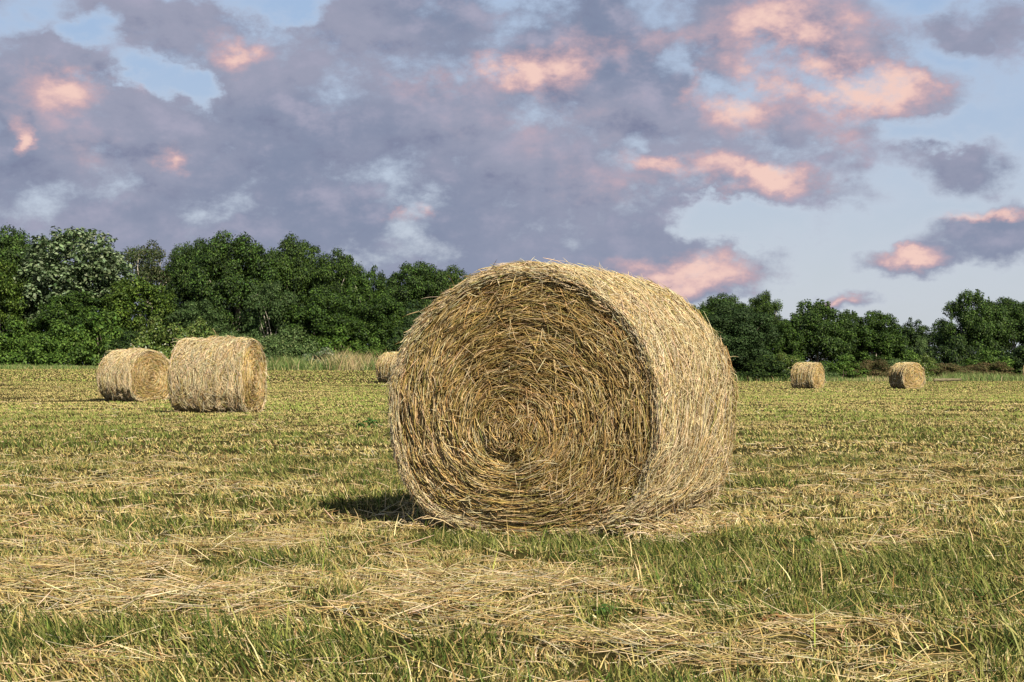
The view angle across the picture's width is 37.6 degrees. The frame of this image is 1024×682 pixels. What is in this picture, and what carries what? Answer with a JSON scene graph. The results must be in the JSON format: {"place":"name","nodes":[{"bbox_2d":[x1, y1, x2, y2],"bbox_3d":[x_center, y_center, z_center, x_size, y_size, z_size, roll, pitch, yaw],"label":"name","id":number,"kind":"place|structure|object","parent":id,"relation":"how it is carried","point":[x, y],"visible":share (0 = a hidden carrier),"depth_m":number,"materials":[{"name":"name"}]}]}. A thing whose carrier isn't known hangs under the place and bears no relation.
{"place":"outdoors","nodes":[
{"label":"outdoors","id":0,"kind":"place"},
{"bbox_2d":[0,368,1023,681],"bbox_3d":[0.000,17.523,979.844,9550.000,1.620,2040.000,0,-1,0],"label":"field","id":1,"kind":"structure","parent":0,"point":[596,655],"depth_m":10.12,"materials":[{"name":"plant"}]},
{"bbox_2d":[0,258,37,342],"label":"maple tree","id":2,"kind":"object","parent":1,"relation":"on","point":[11,298],"visible":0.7,"depth_m":132.96,"materials":[{"name":"green plant"}]},
{"bbox_2d":[0,224,49,332],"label":"oak tree","id":3,"kind":"object","parent":1,"relation":"on","point":[13,245],"visible":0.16,"depth_m":145.83,"materials":[{"name":"green plant"}]},
{"bbox_2d":[0,316,56,365],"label":"green shrub","id":4,"kind":"object","parent":1,"relation":"on","point":[16,345],"visible":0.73,"depth_m":125.43,"materials":[{"name":"green plant"}]},
{"bbox_2d":[25,320,101,365],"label":"green shrub","id":5,"kind":"object","parent":1,"relation":"on","point":[58,350],"visible":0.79,"depth_m":124.36,"materials":[{"name":"green plant"}]},
{"bbox_2d":[25,290,119,365],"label":"broadleaf tree","id":6,"kind":"object","parent":1,"relation":"on","point":[47,316],"visible":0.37,"depth_m":129.74,"materials":[{"name":"green plant"}]},
{"bbox_2d":[13,225,136,364],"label":"silver leaved tree","id":7,"kind":"object","parent":1,"relation":"on","point":[101,269],"visible":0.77,"depth_m":133.68,"materials":[{"name":"green plant"}]},
{"bbox_2d":[59,308,130,365],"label":"green shrub","id":8,"kind":"object","parent":1,"relation":"on","point":[78,332],"visible":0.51,"depth_m":125.89,"materials":[{"name":"green plant"}]},
{"bbox_2d":[98,329,153,358],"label":"dark shrub","id":9,"kind":"object","parent":1,"relation":"on","point":[127,335],"visible":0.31,"depth_m":124.51,"materials":[{"name":"green plant"}]},
{"bbox_2d":[96,344,169,401],"bbox_3d":[-11.592,1.086,46.470,1.904,2.052,2.177,-1,-1,35],"label":"hay bale","id":10,"kind":"object","parent":1,"relation":"on","point":[133,374],"visible":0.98,"depth_m":45.91,"materials":[{"name":"plant"}]},
{"bbox_2d":[99,275,177,334],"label":"maple tree","id":11,"kind":"object","parent":1,"relation":"on","point":[127,294],"visible":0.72,"depth_m":131.42,"materials":[{"name":"green plant"}]},
{"bbox_2d":[118,239,173,303],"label":"thinning tree","id":12,"kind":"object","parent":1,"relation":"on","point":[140,257],"visible":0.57,"depth_m":148.78,"materials":[{"name":"green plant"}]},
{"bbox_2d":[124,314,188,358],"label":"blossoming shrub","id":13,"kind":"object","parent":1,"relation":"on","point":[163,342],"visible":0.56,"depth_m":125.06,"materials":[{"name":"green plant"}]},
{"bbox_2d":[149,537,171,547],"bbox_3d":[-1.940,1.121,8.313,0.142,0.080,0.115,0,-1,0],"label":"weed","id":14,"kind":"object","parent":1,"relation":"on","point":[163,539],"visible":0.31,"depth_m":8.30,"materials":[{"name":"green plant"}]},
{"bbox_2d":[162,235,204,320],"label":"oak tree","id":15,"kind":"object","parent":1,"relation":"on","point":[180,268],"visible":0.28,"depth_m":142.30,"materials":[{"name":"green plant"}]},
{"bbox_2d":[169,317,216,349],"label":"blossoming shrub","id":16,"kind":"object","parent":1,"relation":"on","point":[195,329],"visible":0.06,"depth_m":127.80,"materials":[{"name":"green plant"}]},
{"bbox_2d":[162,298,232,337],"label":"olive leaved tree","id":17,"kind":"object","parent":1,"relation":"on","point":[190,311],"visible":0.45,"depth_m":131.04,"materials":[{"name":"green plant"}]},
{"bbox_2d":[165,335,270,412],"bbox_3d":[-6.349,0.783,32.905,2.060,2.116,2.094,0,-1,10],"label":"hay bale","id":18,"kind":"object","parent":1,"relation":"on","point":[215,373],"visible":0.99,"depth_m":32.20,"materials":[{"name":"plant"}]},
{"bbox_2d":[211,329,251,338],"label":"grey green shrub","id":19,"kind":"object","parent":1,"relation":"on","point":[234,335],"visible":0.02,"depth_m":126.89,"materials":[{"name":"green plant"}]},
{"bbox_2d":[186,229,283,331],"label":"oak tree","id":20,"kind":"object","parent":1,"relation":"on","point":[224,273],"visible":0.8,"depth_m":135.11,"materials":[{"name":"green plant"}]},
{"bbox_2d":[238,279,298,337],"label":"olive leaved tree","id":21,"kind":"object","parent":1,"relation":"on","point":[273,323],"visible":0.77,"depth_m":130.30,"materials":[{"name":"green plant"}]},
{"bbox_2d":[253,333,295,360],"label":"grey green shrub","id":22,"kind":"object","parent":1,"relation":"on","point":[270,345],"visible":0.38,"depth_m":124.66,"materials":[{"name":"green plant"}]},
{"bbox_2d":[266,231,326,306],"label":"oak tree","id":23,"kind":"object","parent":1,"relation":"on","point":[296,264],"visible":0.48,"depth_m":138.19,"materials":[{"name":"green plant"}]},
{"bbox_2d":[272,323,320,360],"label":"grey green shrub","id":24,"kind":"object","parent":1,"relation":"on","point":[297,347],"visible":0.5,"depth_m":126.73,"materials":[{"name":"green plant"}]},
{"bbox_2d":[280,286,355,349],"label":"broadleaf tree","id":25,"kind":"object","parent":1,"relation":"on","point":[316,317],"visible":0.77,"depth_m":128.29,"materials":[{"name":"green plant"}]},
{"bbox_2d":[300,347,336,364],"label":"white flowering bush","id":26,"kind":"object","parent":1,"relation":"on","point":[325,350],"visible":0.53,"depth_m":123.49,"materials":[{"name":"green plant"}]},
{"bbox_2d":[302,247,364,324],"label":"oak tree","id":27,"kind":"object","parent":1,"relation":"on","point":[333,273],"visible":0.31,"depth_m":137.01,"materials":[{"name":"green plant"}]},
{"bbox_2d":[306,324,369,355],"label":"green shrub","id":28,"kind":"object","parent":1,"relation":"on","point":[333,343],"visible":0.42,"depth_m":127.19,"materials":[{"name":"green plant"}]},
{"bbox_2d":[332,270,393,344],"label":"broadleaf tree","id":29,"kind":"object","parent":1,"relation":"on","point":[367,290],"visible":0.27,"depth_m":135.46,"materials":[{"name":"green plant"}]},
{"bbox_2d":[355,417,381,427],"bbox_3d":[-2.366,1.360,24.993,0.480,0.187,0.371,0,-1,0],"label":"weed","id":30,"kind":"object","parent":1,"relation":"on","point":[372,421],"visible":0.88,"depth_m":24.94,"materials":[{"name":"green plant"}]},
{"bbox_2d":[355,335,391,358],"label":"green shrub","id":31,"kind":"object","parent":1,"relation":"on","point":[374,344],"visible":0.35,"depth_m":125.24,"materials":[{"name":"green plant"}]},
{"bbox_2d":[368,264,386,297],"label":"oak tree","id":32,"kind":"object","parent":1,"relation":"on","point":[380,275],"visible":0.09,"depth_m":149.53,"materials":[{"name":"green plant"}]},
{"bbox_2d":[348,296,410,349],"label":"broadleaf tree","id":33,"kind":"object","parent":1,"relation":"on","point":[365,328],"visible":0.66,"depth_m":128.56,"materials":[{"name":"green plant"}]},
{"bbox_2d":[373,351,397,382],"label":"hay bale","id":34,"kind":"object","parent":1,"relation":"on","point":[385,362],"visible":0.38,"depth_m":78.55,"materials":[{"name":"plant"}]},
{"bbox_2d":[382,323,409,351],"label":"dark shrub","id":35,"kind":"object","parent":1,"relation":"on","point":[394,344],"visible":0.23,"depth_m":126.37,"materials":[{"name":"green plant"}]},
{"bbox_2d":[386,304,429,337],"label":"dense tree","id":36,"kind":"object","parent":1,"relation":"on","point":[408,319],"visible":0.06,"depth_m":128.55,"materials":[{"name":"green plant"}]},
{"bbox_2d":[383,260,448,313],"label":"oak tree","id":37,"kind":"object","parent":1,"relation":"on","point":[423,281],"visible":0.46,"depth_m":144.55,"materials":[{"name":"green plant"}]},
{"bbox_2d":[429,264,466,301],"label":"oak tree","id":38,"kind":"object","parent":1,"relation":"on","point":[454,275],"visible":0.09,"depth_m":147.20,"materials":[{"name":"green plant"}]},
{"bbox_2d":[0,298,1022,371],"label":"undergrowth","id":39,"kind":"object","parent":1,"relation":"on","point":[935,349],"visible":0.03,"depth_m":138.99,"materials":[{"name":"green plant"}]},
{"bbox_2d":[0,372,1023,681],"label":"loose hay","id":40,"kind":"object","parent":1,"relation":"on","point":[564,580],"visible":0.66,"depth_m":6.60,"materials":[{"name":"plant"}]},
{"bbox_2d":[381,256,745,539],"bbox_3d":[0.315,0.371,9.382,2.085,1.766,1.517,-1,-1,30],"label":"hay bale","id":41,"kind":"object","parent":1,"relation":"on","point":[529,396],"visible":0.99,"depth_m":8.86,"materials":[{"name":"plant"}]},
{"bbox_2d":[595,603,620,615],"bbox_3d":[0.386,1.080,6.029,0.112,0.053,0.080,0,-1,0],"label":"weed","id":42,"kind":"object","parent":1,"relation":"on","point":[604,609],"visible":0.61,"depth_m":6.02,"materials":[{"name":"green plant"}]},
{"bbox_2d":[689,304,714,318],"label":"broadleaf tree","id":43,"kind":"object","parent":1,"relation":"on","point":[704,312],"visible":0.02,"depth_m":159.77,"materials":[{"name":"green plant"}]},
{"bbox_2d":[697,292,750,332],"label":"oak tree","id":44,"kind":"object","parent":1,"relation":"on","point":[711,303],"visible":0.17,"depth_m":165.06,"materials":[{"name":"green plant"}]},
{"bbox_2d":[720,340,746,373],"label":"dark shrub","id":45,"kind":"object","parent":1,"relation":"on","point":[739,368],"visible":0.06,"depth_m":149.20,"materials":[{"name":"green plant"}]},
{"bbox_2d":[705,298,783,372],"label":"dense tree","id":46,"kind":"object","parent":1,"relation":"on","point":[747,338],"visible":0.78,"depth_m":147.63,"materials":[{"name":"green plant"}]},
{"bbox_2d":[731,355,790,380],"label":"dark shrub","id":47,"kind":"object","parent":1,"relation":"on","point":[765,366],"visible":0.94,"depth_m":144.49,"materials":[{"name":"green plant"}]},
{"bbox_2d":[747,290,782,327],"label":"oak tree","id":48,"kind":"object","parent":1,"relation":"on","point":[761,303],"visible":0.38,"depth_m":167.37,"materials":[{"name":"green plant"}]},
{"bbox_2d":[761,613,793,623],"bbox_3d":[1.028,1.072,5.801,0.132,0.049,0.099,0,-1,0],"label":"weed","id":49,"kind":"object","parent":1,"relation":"on","point":[764,619],"visible":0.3,"depth_m":5.80,"materials":[{"name":"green plant"}]},
{"bbox_2d":[761,319,810,361],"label":"broadleaf tree","id":50,"kind":"object","parent":1,"relation":"on","point":[790,340],"visible":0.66,"depth_m":158.78,"materials":[{"name":"green plant"}]},
{"bbox_2d":[769,351,802,379],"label":"blossoming shrub","id":51,"kind":"object","parent":1,"relation":"on","point":[790,361],"visible":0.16,"depth_m":147.38,"materials":[{"name":"green plant"}]},
{"bbox_2d":[788,362,826,388],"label":"hay bale","id":52,"kind":"object","parent":1,"relation":"on","point":[806,375],"visible":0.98,"depth_m":92.45,"materials":[{"name":"plant"}]},
{"bbox_2d":[799,534,817,542],"bbox_3d":[1.667,1.121,8.476,0.119,0.062,0.101,-1,-1,34],"label":"weed","id":53,"kind":"object","parent":1,"relation":"on","point":[808,539],"visible":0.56,"depth_m":8.46,"materials":[{"name":"green plant"}]},
{"bbox_2d":[772,299,860,362],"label":"willow tree","id":54,"kind":"object","parent":1,"relation":"on","point":[825,336],"visible":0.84,"depth_m":159.79,"materials":[{"name":"green plant"}]},
{"bbox_2d":[805,360,840,379],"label":"grey green shrub","id":55,"kind":"object","parent":1,"relation":"on","point":[827,371],"visible":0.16,"depth_m":148.65,"materials":[{"name":"green plant"}]},
{"bbox_2d":[819,353,871,378],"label":"green shrub","id":56,"kind":"object","parent":1,"relation":"on","point":[840,366],"visible":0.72,"depth_m":150.55,"materials":[{"name":"green plant"}]},
{"bbox_2d":[827,308,872,363],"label":"willow tree","id":57,"kind":"object","parent":1,"relation":"on","point":[850,315],"visible":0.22,"depth_m":164.21,"materials":[{"name":"green plant"}]},
{"bbox_2d":[844,358,891,378],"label":"reddish shrub","id":58,"kind":"object","parent":1,"relation":"on","point":[876,370],"visible":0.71,"depth_m":151.18,"materials":[{"name":"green plant"}]},
{"bbox_2d":[852,310,907,366],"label":"broadleaf tree","id":59,"kind":"object","parent":1,"relation":"on","point":[881,341],"visible":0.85,"depth_m":162.21,"materials":[{"name":"green plant"}]},
{"bbox_2d":[870,347,919,368],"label":"green shrub","id":60,"kind":"object","parent":1,"relation":"on","point":[910,355],"visible":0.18,"depth_m":163.59,"materials":[{"name":"green plant"}]},
{"bbox_2d":[881,358,908,371],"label":"grey green shrub","id":61,"kind":"object","parent":1,"relation":"on","point":[892,361],"visible":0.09,"depth_m":153.68,"materials":[{"name":"green plant"}]},
{"bbox_2d":[886,326,917,347],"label":"broadleaf tree","id":62,"kind":"object","parent":1,"relation":"on","point":[909,341],"visible":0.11,"depth_m":184.86,"materials":[{"name":"green plant"}]},
{"bbox_2d":[888,361,926,388],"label":"hay bale","id":63,"kind":"object","parent":1,"relation":"on","point":[905,375],"visible":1,"depth_m":92.88,"materials":[{"name":"plant"}]},
{"bbox_2d":[900,317,925,346],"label":"oak tree","id":64,"kind":"object","parent":1,"relation":"on","point":[918,332],"visible":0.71,"depth_m":184.23,"materials":[{"name":"green plant"}]},
{"bbox_2d":[910,337,934,359],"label":"grey green shrub","id":65,"kind":"object","parent":1,"relation":"on","point":[920,345],"visible":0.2,"depth_m":169.55,"materials":[{"name":"green plant"}]},
{"bbox_2d":[907,353,942,378],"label":"blossoming shrub","id":66,"kind":"object","parent":1,"relation":"on","point":[926,361],"visible":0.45,"depth_m":152.99,"materials":[{"name":"green plant"}]},
{"bbox_2d":[922,323,943,346],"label":"oak tree","id":67,"kind":"object","parent":1,"relation":"on","point":[930,336],"visible":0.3,"depth_m":186.90,"materials":[{"name":"green plant"}]},
{"bbox_2d":[933,378,961,381],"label":"log","id":68,"kind":"object","parent":1,"relation":"on","point":[947,379],"visible":0.99,"depth_m":140.90,"materials":[{"name":"brown wood"}]},
{"bbox_2d":[925,362,978,377],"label":"reddish shrub","id":69,"kind":"object","parent":1,"relation":"on","point":[952,367],"visible":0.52,"depth_m":152.52,"materials":[{"name":"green plant"}]},
{"bbox_2d":[933,333,980,366],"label":"dark shrub","id":70,"kind":"object","parent":1,"relation":"on","point":[958,351],"visible":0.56,"depth_m":162.21,"materials":[{"name":"green plant"}]},
{"bbox_2d":[932,288,1011,351],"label":"willow tree","id":71,"kind":"object","parent":1,"relation":"on","point":[980,325],"visible":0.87,"depth_m":170.31,"materials":[{"name":"green plant"}]},
{"bbox_2d":[963,361,1017,376],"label":"reddish shrub","id":72,"kind":"object","parent":1,"relation":"on","point":[983,367],"visible":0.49,"depth_m":155.24,"materials":[{"name":"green plant"}]},
{"bbox_2d":[962,347,1020,374],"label":"green shrub","id":73,"kind":"object","parent":1,"relation":"on","point":[986,357],"visible":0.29,"depth_m":158.89,"materials":[{"name":"green plant"}]},
{"bbox_2d":[992,296,1023,352],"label":"oak tree","id":74,"kind":"object","parent":1,"relation":"on","point":[1015,313],"visible":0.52,"depth_m":171.50,"materials":[{"name":"green plant"}]},
{"bbox_2d":[1004,345,1023,375],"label":"dark shrub","id":75,"kind":"object","parent":1,"relation":"on","point":[1017,356],"visible":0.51,"depth_m":158.81,"materials":[{"name":"green plant"}]},
{"bbox_2d":[0,349,1023,380],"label":"tall grass","id":76,"kind":"structure","parent":0,"point":[294,363],"depth_m":121.34,"materials":[{"name":"green plant"}]},
{"bbox_2d":[0,0,1023,362],"label":"sky","id":77,"kind":"structure","parent":0,"point":[860,156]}
]}

